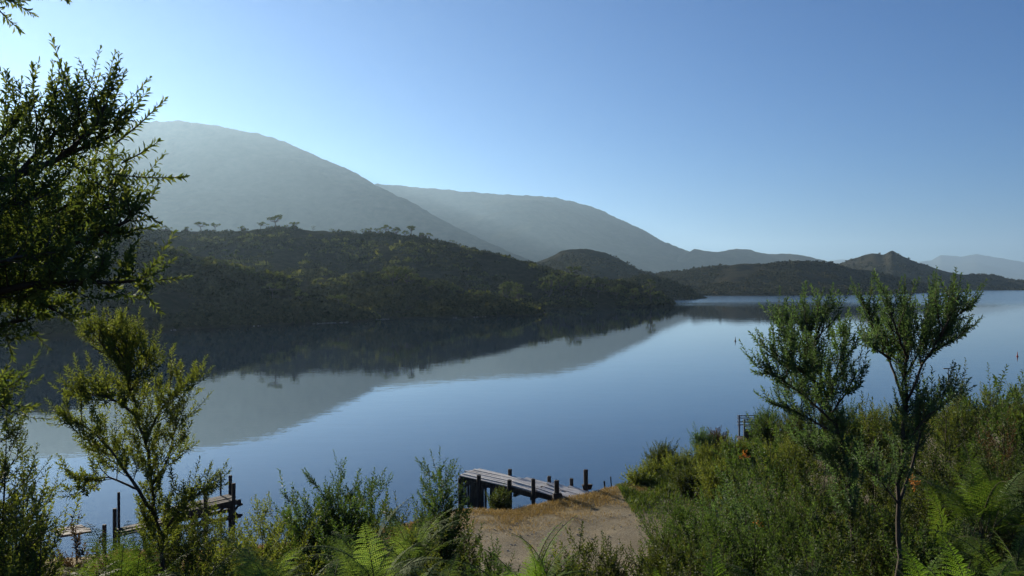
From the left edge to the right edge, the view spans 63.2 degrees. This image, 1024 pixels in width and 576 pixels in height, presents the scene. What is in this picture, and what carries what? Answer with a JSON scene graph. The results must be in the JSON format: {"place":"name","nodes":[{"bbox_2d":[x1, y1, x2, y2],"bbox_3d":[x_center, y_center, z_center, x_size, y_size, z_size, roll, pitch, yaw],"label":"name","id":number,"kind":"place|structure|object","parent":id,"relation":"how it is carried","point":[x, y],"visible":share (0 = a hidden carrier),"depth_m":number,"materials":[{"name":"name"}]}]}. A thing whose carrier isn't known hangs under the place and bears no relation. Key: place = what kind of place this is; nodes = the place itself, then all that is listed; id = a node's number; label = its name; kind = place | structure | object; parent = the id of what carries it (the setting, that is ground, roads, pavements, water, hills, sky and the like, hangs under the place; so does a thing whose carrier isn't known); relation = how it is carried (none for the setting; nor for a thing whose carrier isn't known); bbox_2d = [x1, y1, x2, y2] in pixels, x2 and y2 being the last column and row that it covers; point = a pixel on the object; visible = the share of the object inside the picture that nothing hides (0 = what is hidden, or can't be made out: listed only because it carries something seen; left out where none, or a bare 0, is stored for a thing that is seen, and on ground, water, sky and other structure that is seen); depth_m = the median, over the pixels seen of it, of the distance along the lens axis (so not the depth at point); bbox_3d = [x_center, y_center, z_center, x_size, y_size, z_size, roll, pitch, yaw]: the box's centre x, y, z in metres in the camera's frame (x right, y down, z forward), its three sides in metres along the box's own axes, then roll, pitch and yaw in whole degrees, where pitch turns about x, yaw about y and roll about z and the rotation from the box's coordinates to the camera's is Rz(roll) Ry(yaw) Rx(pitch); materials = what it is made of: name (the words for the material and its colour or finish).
{"place":"outdoors","nodes":[
{"label":"outdoors","id":0,"kind":"place"},
{"bbox_2d":[0,239,374,339],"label":"hill","id":1,"kind":"structure","parent":0,"point":[174,302],"depth_m":177.28,"materials":[{"name":"plant"}]},
{"bbox_2d":[0,232,380,334],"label":"hillside scrub","id":2,"kind":"object","parent":1,"relation":"on","point":[219,302],"visible":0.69,"depth_m":190.84,"materials":[{"name":"green plant"}]},
{"bbox_2d":[0,111,533,261],"bbox_3d":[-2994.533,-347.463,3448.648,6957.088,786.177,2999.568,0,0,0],"label":"mountain","id":3,"kind":"structure","parent":0,"point":[235,179],"depth_m":3078.05,"materials":[{"name":"stone"}]},
{"bbox_2d":[28,210,673,312],"bbox_3d":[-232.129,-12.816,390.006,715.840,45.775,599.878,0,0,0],"label":"hill","id":4,"kind":"structure","parent":0,"point":[513,269],"depth_m":355.28,"materials":[{"name":"plant"}]},
{"bbox_2d":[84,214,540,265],"bbox_3d":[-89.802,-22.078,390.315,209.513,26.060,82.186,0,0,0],"label":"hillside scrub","id":5,"kind":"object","parent":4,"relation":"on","point":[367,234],"visible":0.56,"depth_m":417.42,"materials":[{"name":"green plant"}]},
{"bbox_2d":[3,209,675,307],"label":"hillside scrub","id":6,"kind":"object","parent":4,"relation":"on","point":[566,302],"visible":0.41,"depth_m":356.06,"materials":[{"name":"green plant"}]},
{"bbox_2d":[293,271,543,317],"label":"hillside scrub","id":7,"kind":"object","parent":4,"relation":"on","point":[380,298],"visible":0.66,"depth_m":238.79,"materials":[{"name":"green plant"}]},
{"bbox_2d":[539,274,557,296],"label":"gum tree","id":8,"kind":"object","parent":4,"relation":"on","point":[545,287],"visible":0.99,"depth_m":324.28,"materials":[{"name":"green plant"}]},
{"bbox_2d":[297,279,541,318],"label":"hill","id":9,"kind":"structure","parent":0,"point":[304,284],"depth_m":234.32,"materials":[{"name":"plant"}]},
{"bbox_2d":[0,290,1023,557],"bbox_3d":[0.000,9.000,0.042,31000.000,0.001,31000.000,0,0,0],"label":"water","id":10,"kind":"structure","parent":0,"point":[598,394],"depth_m":69.12,"materials":[{"name":"blue liquid"}]},
{"bbox_2d":[54,473,242,551],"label":"broken jetty","id":11,"kind":"object","parent":10,"relation":"in","point":[229,501],"visible":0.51,"depth_m":29.51,"materials":[{"name":"wood"}]},
{"bbox_2d":[0,0,1023,262],"label":"sky","id":12,"kind":"structure","parent":0,"point":[827,130],"materials":[{"name":"blue"}]},
{"bbox_2d":[374,183,690,272],"bbox_3d":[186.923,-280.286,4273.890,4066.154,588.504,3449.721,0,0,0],"label":"mountain","id":13,"kind":"structure","parent":0,"point":[535,228],"depth_m":3879.60,"materials":[{"name":"stone"}]},
{"bbox_2d":[43,415,1023,575],"bbox_3d":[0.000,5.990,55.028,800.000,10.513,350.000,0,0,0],"label":"ground","id":14,"kind":"structure","parent":0,"point":[625,531],"depth_m":27.03,"materials":[{"name":"soil"}]},
{"bbox_2d":[0,385,53,575],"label":"shrub","id":15,"kind":"object","parent":14,"relation":"on","point":[5,470],"visible":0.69,"depth_m":5.08,"materials":[{"name":"green plant"}]},
{"bbox_2d":[0,440,78,575],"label":"shrub","id":16,"kind":"object","parent":14,"relation":"on","point":[50,493],"visible":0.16,"depth_m":5.65,"materials":[{"name":"green plant"}]},
{"bbox_2d":[0,471,85,575],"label":"shrub","id":17,"kind":"object","parent":14,"relation":"on","point":[13,566],"visible":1,"depth_m":4.67,"materials":[{"name":"green plant"}]},
{"bbox_2d":[48,507,123,575],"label":"shrub","id":18,"kind":"object","parent":14,"relation":"on","point":[76,540],"visible":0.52,"depth_m":7.01,"materials":[{"name":"green plant"}]},
{"bbox_2d":[58,555,119,575],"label":"fern","id":19,"kind":"object","parent":14,"relation":"on","point":[86,567],"visible":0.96,"depth_m":4.75,"materials":[{"name":"plant"}]},
{"bbox_2d":[0,0,192,431],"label":"banksia tree","id":20,"kind":"object","parent":14,"relation":"on","point":[22,198],"visible":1,"depth_m":3.35,"materials":[{"name":"green plant"}]},
{"bbox_2d":[40,300,231,573],"bbox_3d":[-2.878,1.767,6.490,1.400,3.359,1.010,0,0,-11],"label":"tea tree sapling","id":21,"kind":"object","parent":14,"relation":"on","point":[125,348],"visible":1,"depth_m":6.44,"materials":[{"name":"green plant"}]},
{"bbox_2d":[56,521,216,575],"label":"fern","id":22,"kind":"object","parent":14,"relation":"on","point":[124,568],"visible":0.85,"depth_m":5.26,"materials":[{"name":"plant"}]},
{"bbox_2d":[90,488,252,575],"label":"shrub","id":23,"kind":"object","parent":14,"relation":"on","point":[198,535],"visible":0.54,"depth_m":7.20,"materials":[{"name":"green plant"}]},
{"bbox_2d":[167,503,262,575],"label":"shrub","id":24,"kind":"object","parent":14,"relation":"on","point":[208,560],"visible":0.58,"depth_m":6.06,"materials":[{"name":"green plant"}]},
{"bbox_2d":[201,550,245,575],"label":"shrub","id":25,"kind":"object","parent":14,"relation":"on","point":[223,562],"visible":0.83,"depth_m":5.42,"materials":[{"name":"plant"}]},
{"bbox_2d":[183,499,271,575],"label":"shrub","id":26,"kind":"object","parent":14,"relation":"on","point":[231,549],"visible":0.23,"depth_m":8.10,"materials":[{"name":"green plant"}]},
{"bbox_2d":[203,490,315,575],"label":"shrub","id":27,"kind":"object","parent":14,"relation":"on","point":[266,547],"visible":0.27,"depth_m":10.51,"materials":[{"name":"green plant"}]},
{"bbox_2d":[213,533,309,575],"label":"fern","id":28,"kind":"object","parent":14,"relation":"on","point":[249,564],"visible":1,"depth_m":5.25,"materials":[{"name":"plant"}]},
{"bbox_2d":[228,507,329,575],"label":"shrub","id":29,"kind":"object","parent":14,"relation":"on","point":[277,556],"visible":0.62,"depth_m":6.61,"materials":[{"name":"green plant"}]},
{"bbox_2d":[262,450,388,575],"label":"shrub","id":30,"kind":"object","parent":14,"relation":"on","point":[328,511],"visible":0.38,"depth_m":9.36,"materials":[{"name":"green plant"}]},
{"bbox_2d":[303,498,400,575],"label":"shrub","id":31,"kind":"object","parent":14,"relation":"on","point":[343,532],"visible":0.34,"depth_m":6.37,"materials":[{"name":"green plant"}]},
{"bbox_2d":[346,472,393,543],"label":"shrub","id":32,"kind":"object","parent":14,"relation":"on","point":[372,498],"visible":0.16,"depth_m":10.50,"materials":[{"name":"green plant"}]},
{"bbox_2d":[303,497,443,575],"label":"fern","id":33,"kind":"object","parent":14,"relation":"on","point":[361,568],"visible":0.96,"depth_m":5.63,"materials":[{"name":"plant"}]},
{"bbox_2d":[367,484,434,575],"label":"shrub","id":34,"kind":"object","parent":14,"relation":"on","point":[387,511],"visible":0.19,"depth_m":8.38,"materials":[{"name":"green plant"}]},
{"bbox_2d":[348,504,480,575],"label":"fern","id":35,"kind":"object","parent":14,"relation":"on","point":[418,552],"visible":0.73,"depth_m":6.45,"materials":[{"name":"plant"}]},
{"bbox_2d":[369,509,463,575],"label":"shrub","id":36,"kind":"object","parent":14,"relation":"on","point":[413,541],"visible":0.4,"depth_m":6.58,"materials":[{"name":"green plant"}]},
{"bbox_2d":[402,448,480,575],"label":"shrub","id":37,"kind":"object","parent":14,"relation":"on","point":[446,553],"visible":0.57,"depth_m":9.07,"materials":[{"name":"green plant"}]},
{"bbox_2d":[453,519,502,575],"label":"shrub","id":38,"kind":"object","parent":14,"relation":"on","point":[470,555],"visible":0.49,"depth_m":9.51,"materials":[{"name":"green plant"}]},
{"bbox_2d":[94,459,877,573],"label":"dry grass","id":39,"kind":"structure","parent":14,"relation":"on","point":[522,509],"depth_m":29.59,"materials":[{"name":"plant"}]},
{"bbox_2d":[456,535,521,575],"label":"shrub","id":40,"kind":"object","parent":14,"relation":"on","point":[488,566],"visible":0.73,"depth_m":7.67,"materials":[{"name":"green plant"}]},
{"bbox_2d":[484,483,511,511],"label":"shore bush","id":41,"kind":"object","parent":14,"relation":"on","point":[501,501],"visible":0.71,"depth_m":30.86,"materials":[{"name":"green plant"}]},
{"bbox_2d":[437,515,600,575],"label":"fern","id":42,"kind":"object","parent":14,"relation":"on","point":[538,571],"visible":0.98,"depth_m":5.12,"materials":[{"name":"plant"}]},
{"bbox_2d":[458,468,592,509],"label":"timber jetty","id":43,"kind":"object","parent":14,"relation":"on","point":[478,482],"visible":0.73,"depth_m":33.07,"materials":[{"name":"wood"}]},
{"bbox_2d":[523,539,594,575],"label":"shrub","id":44,"kind":"object","parent":14,"relation":"on","point":[559,561],"visible":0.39,"depth_m":7.40,"materials":[{"name":"green plant"}]},
{"bbox_2d":[556,521,599,575],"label":"shrub","id":45,"kind":"object","parent":14,"relation":"on","point":[588,555],"visible":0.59,"depth_m":8.99,"materials":[{"name":"green plant"}]},
{"bbox_2d":[578,530,638,575],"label":"shrub","id":46,"kind":"object","parent":14,"relation":"on","point":[611,569],"visible":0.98,"depth_m":8.59,"materials":[{"name":"green plant"}]},
{"bbox_2d":[619,464,656,485],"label":"shore bush","id":47,"kind":"object","parent":14,"relation":"on","point":[634,477],"visible":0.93,"depth_m":33.37,"materials":[{"name":"green plant"}]},
{"bbox_2d":[636,454,675,476],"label":"shore bush","id":48,"kind":"object","parent":14,"relation":"on","point":[651,468],"visible":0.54,"depth_m":34.94,"materials":[{"name":"green plant"}]},
{"bbox_2d":[641,437,679,468],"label":"shore bush","id":49,"kind":"object","parent":14,"relation":"on","point":[660,449],"visible":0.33,"depth_m":37.95,"materials":[{"name":"green plant"}]},
{"bbox_2d":[619,520,709,575],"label":"shrub","id":50,"kind":"object","parent":14,"relation":"on","point":[654,558],"visible":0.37,"depth_m":8.57,"materials":[{"name":"green plant"}]},
{"bbox_2d":[631,488,730,574],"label":"shrub","id":51,"kind":"object","parent":14,"relation":"on","point":[684,523],"visible":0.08,"depth_m":11.52,"materials":[{"name":"green plant"}]},
{"bbox_2d":[622,525,742,575],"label":"shrub","id":52,"kind":"object","parent":14,"relation":"on","point":[667,571],"visible":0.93,"depth_m":6.03,"materials":[{"name":"green plant"}]},
{"bbox_2d":[660,446,706,470],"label":"shore bush","id":53,"kind":"object","parent":14,"relation":"on","point":[676,459],"visible":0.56,"depth_m":35.88,"materials":[{"name":"green plant"}]},
{"bbox_2d":[662,457,710,498],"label":"shore bush","id":54,"kind":"object","parent":14,"relation":"on","point":[683,486],"visible":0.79,"depth_m":30.82,"materials":[{"name":"green plant"}]},
{"bbox_2d":[619,481,765,575],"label":"shrub","id":55,"kind":"object","parent":14,"relation":"on","point":[680,518],"visible":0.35,"depth_m":8.96,"materials":[{"name":"green plant"}]},
{"bbox_2d":[686,421,716,454],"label":"shore bush","id":56,"kind":"object","parent":14,"relation":"on","point":[700,437],"visible":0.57,"depth_m":38.37,"materials":[{"name":"green plant"}]},
{"bbox_2d":[678,540,728,575],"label":"shrub","id":57,"kind":"object","parent":14,"relation":"on","point":[709,570],"visible":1,"depth_m":5.13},
{"bbox_2d":[680,439,731,466],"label":"shore bush","id":58,"kind":"object","parent":14,"relation":"on","point":[704,452],"visible":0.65,"depth_m":36.88,"materials":[{"name":"green plant"}]},
{"bbox_2d":[689,453,747,506],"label":"shore bush","id":59,"kind":"object","parent":14,"relation":"on","point":[707,476],"visible":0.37,"depth_m":28.91,"materials":[{"name":"green plant"}]},
{"bbox_2d":[670,476,788,566],"bbox_3d":[2.992,4.315,11.402,1.664,3.385,1.549,0,0,0],"label":"shrub","id":60,"kind":"object","parent":14,"relation":"on","point":[706,496],"visible":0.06,"depth_m":11.58,"materials":[{"name":"green plant"}]},
{"bbox_2d":[713,430,755,459],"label":"shore bush","id":61,"kind":"object","parent":14,"relation":"on","point":[743,447],"visible":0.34,"depth_m":37.82,"materials":[{"name":"green plant"}]},
{"bbox_2d":[681,461,804,574],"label":"shrub","id":62,"kind":"object","parent":14,"relation":"on","point":[742,510],"visible":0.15,"depth_m":10.47,"materials":[{"name":"green plant"}]},
{"bbox_2d":[736,415,758,440],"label":"railed landing","id":63,"kind":"object","parent":14,"relation":"on","point":[745,434],"visible":0.39,"depth_m":42.71,"materials":[{"name":"metal"}]},
{"bbox_2d":[511,408,998,545],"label":"shore grass","id":64,"kind":"structure","parent":14,"relation":"on","point":[633,496],"depth_m":31.47,"materials":[{"name":"plant"}]},
{"bbox_2d":[667,502,848,575],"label":"shrub","id":65,"kind":"object","parent":14,"relation":"on","point":[727,540],"visible":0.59,"depth_m":7.01,"materials":[{"name":"green plant"}]},
{"bbox_2d":[711,427,804,542],"bbox_3d":[5.196,5.258,16.976,2.102,4.773,2.285,0,0,0],"label":"shrub","id":66,"kind":"object","parent":14,"relation":"on","point":[743,462],"visible":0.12,"depth_m":17.28,"materials":[{"name":"green plant"}]},
{"bbox_2d":[743,403,781,444],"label":"shore bush","id":67,"kind":"object","parent":14,"relation":"on","point":[764,430],"visible":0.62,"depth_m":40.66,"materials":[{"name":"green plant"}]},
{"bbox_2d":[710,407,828,533],"bbox_3d":[4.696,4.680,15.193,2.084,5.214,2.098,0,0,0],"label":"shrub","id":68,"kind":"object","parent":14,"relation":"on","point":[768,460],"visible":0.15,"depth_m":15.05,"materials":[{"name":"green plant"}]},
{"bbox_2d":[719,553,829,575],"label":"fern","id":69,"kind":"object","parent":14,"relation":"on","point":[795,571],"visible":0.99,"depth_m":5.32,"materials":[{"name":"plant"}]},
{"bbox_2d":[753,430,813,489],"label":"shore bush","id":70,"kind":"object","parent":14,"relation":"on","point":[784,449],"visible":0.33,"depth_m":30.54,"materials":[{"name":"green plant"}]},
{"bbox_2d":[761,402,829,461],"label":"shore bush","id":71,"kind":"object","parent":14,"relation":"on","point":[799,425],"visible":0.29,"depth_m":35.68,"materials":[{"name":"green plant"}]},
{"bbox_2d":[715,462,894,575],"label":"shrub","id":72,"kind":"object","parent":14,"relation":"on","point":[814,513],"visible":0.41,"depth_m":7.23,"materials":[{"name":"green plant"}]},
{"bbox_2d":[736,515,876,575],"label":"shrub","id":73,"kind":"object","parent":14,"relation":"on","point":[814,555],"visible":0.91,"depth_m":5.44,"materials":[{"name":"green plant"}]},
{"bbox_2d":[739,280,878,575],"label":"broad sapling","id":74,"kind":"object","parent":14,"relation":"on","point":[811,366],"visible":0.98,"depth_m":6.13,"materials":[{"name":"green plant"}]},
{"bbox_2d":[741,433,890,567],"bbox_3d":[3.297,3.126,8.982,1.577,3.201,1.747,0,0,0],"label":"shrub","id":75,"kind":"object","parent":14,"relation":"on","point":[807,459],"visible":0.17,"depth_m":9.07,"materials":[{"name":"green plant"}]},
{"bbox_2d":[647,436,1022,526],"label":"undergrowth","id":76,"kind":"object","parent":14,"relation":"on","point":[805,472],"visible":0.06,"depth_m":34.09,"materials":[{"name":"green plant"}]},
{"bbox_2d":[815,397,888,464],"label":"shore bush","id":77,"kind":"object","parent":14,"relation":"on","point":[856,424],"visible":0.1,"depth_m":35.76,"materials":[{"name":"green plant"}]},
{"bbox_2d":[800,391,912,568],"bbox_3d":[4.113,3.084,9.585,1.490,3.703,1.352,0,0,27],"label":"shrub","id":78,"kind":"object","parent":14,"relation":"on","point":[869,487],"visible":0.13,"depth_m":9.57,"materials":[{"name":"green plant"}]},
{"bbox_2d":[778,467,943,575],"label":"shrub","id":79,"kind":"object","parent":14,"relation":"on","point":[863,557],"visible":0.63,"depth_m":5.99,"materials":[{"name":"green plant"}]},
{"bbox_2d":[855,398,941,472],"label":"shore bush","id":80,"kind":"object","parent":14,"relation":"on","point":[884,444],"visible":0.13,"depth_m":34.02,"materials":[{"name":"green plant"}]},
{"bbox_2d":[846,267,987,575],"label":"slender sapling","id":81,"kind":"object","parent":14,"relation":"on","point":[876,337],"visible":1,"depth_m":5.12,"materials":[{"name":"green plant"}]},
{"bbox_2d":[852,501,989,575],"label":"shrub","id":82,"kind":"object","parent":14,"relation":"on","point":[930,555],"visible":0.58,"depth_m":5.61,"materials":[{"name":"green plant"}]},
{"bbox_2d":[896,545,948,575],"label":"fern","id":83,"kind":"object","parent":14,"relation":"on","point":[936,558],"visible":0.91,"depth_m":4.83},
{"bbox_2d":[863,357,1002,553],"bbox_3d":[4.637,2.707,9.002,1.485,3.883,1.650,0,0,0],"label":"shrub","id":84,"kind":"object","parent":14,"relation":"on","point":[954,430],"visible":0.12,"depth_m":8.85,"materials":[{"name":"green plant"}]},
{"bbox_2d":[854,413,1012,573],"bbox_3d":[3.746,2.502,7.382,1.440,2.792,1.207,0,0,27],"label":"shrub","id":85,"kind":"object","parent":14,"relation":"on","point":[927,463],"visible":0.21,"depth_m":7.40,"materials":[{"name":"green plant"}]},
{"bbox_2d":[867,477,1013,569],"bbox_3d":[3.375,2.467,6.310,1.096,1.970,0.886,0,0,0],"label":"fern","id":86,"kind":"object","parent":14,"relation":"on","point":[962,549],"visible":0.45,"depth_m":6.35,"materials":[{"name":"plant"}]},
{"bbox_2d":[881,533,1021,575],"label":"fern","id":87,"kind":"object","parent":14,"relation":"on","point":[960,567],"visible":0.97,"depth_m":4.81,"materials":[{"name":"plant"}]},
{"bbox_2d":[895,435,1023,575],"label":"shrub","id":88,"kind":"object","parent":14,"relation":"on","point":[998,549],"visible":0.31,"depth_m":6.87,"materials":[{"name":"green plant"}]},
{"bbox_2d":[922,385,998,459],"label":"shore bush","id":89,"kind":"object","parent":14,"relation":"on","point":[940,429],"visible":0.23,"depth_m":35.45,"materials":[{"name":"green plant"}]},
{"bbox_2d":[910,440,1023,574],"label":"fern","id":90,"kind":"object","parent":14,"relation":"on","point":[975,502],"visible":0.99,"depth_m":6.20,"materials":[{"name":"plant"}]},
{"bbox_2d":[918,455,1023,567],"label":"fern","id":91,"kind":"object","parent":14,"relation":"on","point":[1019,521],"visible":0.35,"depth_m":6.60,"materials":[{"name":"plant"}]},
{"bbox_2d":[921,362,1023,508],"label":"shrub","id":92,"kind":"object","parent":14,"relation":"on","point":[973,405],"visible":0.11,"depth_m":11.12,"materials":[{"name":"green plant"}]},
{"bbox_2d":[921,509,1023,575],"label":"fern","id":93,"kind":"object","parent":14,"relation":"on","point":[985,566],"visible":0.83,"depth_m":5.19,"materials":[{"name":"plant"}]},
{"bbox_2d":[971,406,1023,570],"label":"shrub","id":94,"kind":"object","parent":14,"relation":"on","point":[1009,449],"visible":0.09,"depth_m":9.02,"materials":[{"name":"green plant"}]},
{"bbox_2d":[972,369,1023,544],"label":"shrub","id":95,"kind":"object","parent":14,"relation":"on","point":[1018,432],"visible":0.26,"depth_m":9.53,"materials":[{"name":"green plant"}]},
{"bbox_2d":[978,377,1023,443],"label":"shore bush","id":96,"kind":"object","parent":14,"relation":"on","point":[1019,418],"visible":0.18,"depth_m":39.94,"materials":[{"name":"green plant"}]},
{"bbox_2d":[536,249,652,279],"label":"hill","id":97,"kind":"structure","parent":0,"point":[606,273],"depth_m":773.40,"materials":[{"name":"plant"}]},
{"bbox_2d":[534,252,694,291],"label":"hillside scrub","id":98,"kind":"object","parent":97,"relation":"on","point":[590,270],"visible":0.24,"depth_m":742.99,"materials":[{"name":"plant"}]},
{"bbox_2d":[631,275,706,299],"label":"hill","id":99,"kind":"structure","parent":0,"point":[682,298],"depth_m":489.56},
{"bbox_2d":[621,273,700,298],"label":"hillside scrub","id":100,"kind":"object","parent":99,"relation":"on","point":[670,287],"visible":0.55,"depth_m":504.09,"materials":[{"name":"green plant"}]},
{"bbox_2d":[676,249,839,267],"bbox_3d":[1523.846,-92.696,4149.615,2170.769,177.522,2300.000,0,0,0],"label":"mountain","id":101,"kind":"structure","parent":0,"point":[695,258],"depth_m":3676.36,"materials":[{"name":"stone"}]},
{"bbox_2d":[654,261,962,295],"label":"hill","id":102,"kind":"structure","parent":0,"point":[736,273],"depth_m":778.24,"materials":[{"name":"plant"}]},
{"bbox_2d":[654,259,965,295],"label":"hillside scrub","id":103,"kind":"object","parent":102,"relation":"on","point":[775,272],"visible":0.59,"depth_m":768.08,"materials":[{"name":"plant"}]},
{"bbox_2d":[833,254,1023,279],"bbox_3d":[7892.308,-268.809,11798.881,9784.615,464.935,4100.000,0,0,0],"label":"mountain","id":104,"kind":"structure","parent":0,"point":[988,265],"depth_m":11702.62,"materials":[{"name":"stone"}]},
{"bbox_2d":[839,251,1023,290],"bbox_3d":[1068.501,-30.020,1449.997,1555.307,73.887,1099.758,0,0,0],"label":"hill","id":105,"kind":"structure","parent":0,"point":[876,259],"depth_m":1356.46,"materials":[{"name":"plant"}]},
{"bbox_2d":[840,251,1023,289],"bbox_3d":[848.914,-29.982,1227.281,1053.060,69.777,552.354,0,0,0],"label":"hillside scrub","id":106,"kind":"object","parent":105,"relation":"on","point":[1015,286],"visible":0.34,"depth_m":1310.95,"materials":[{"name":"plant"}]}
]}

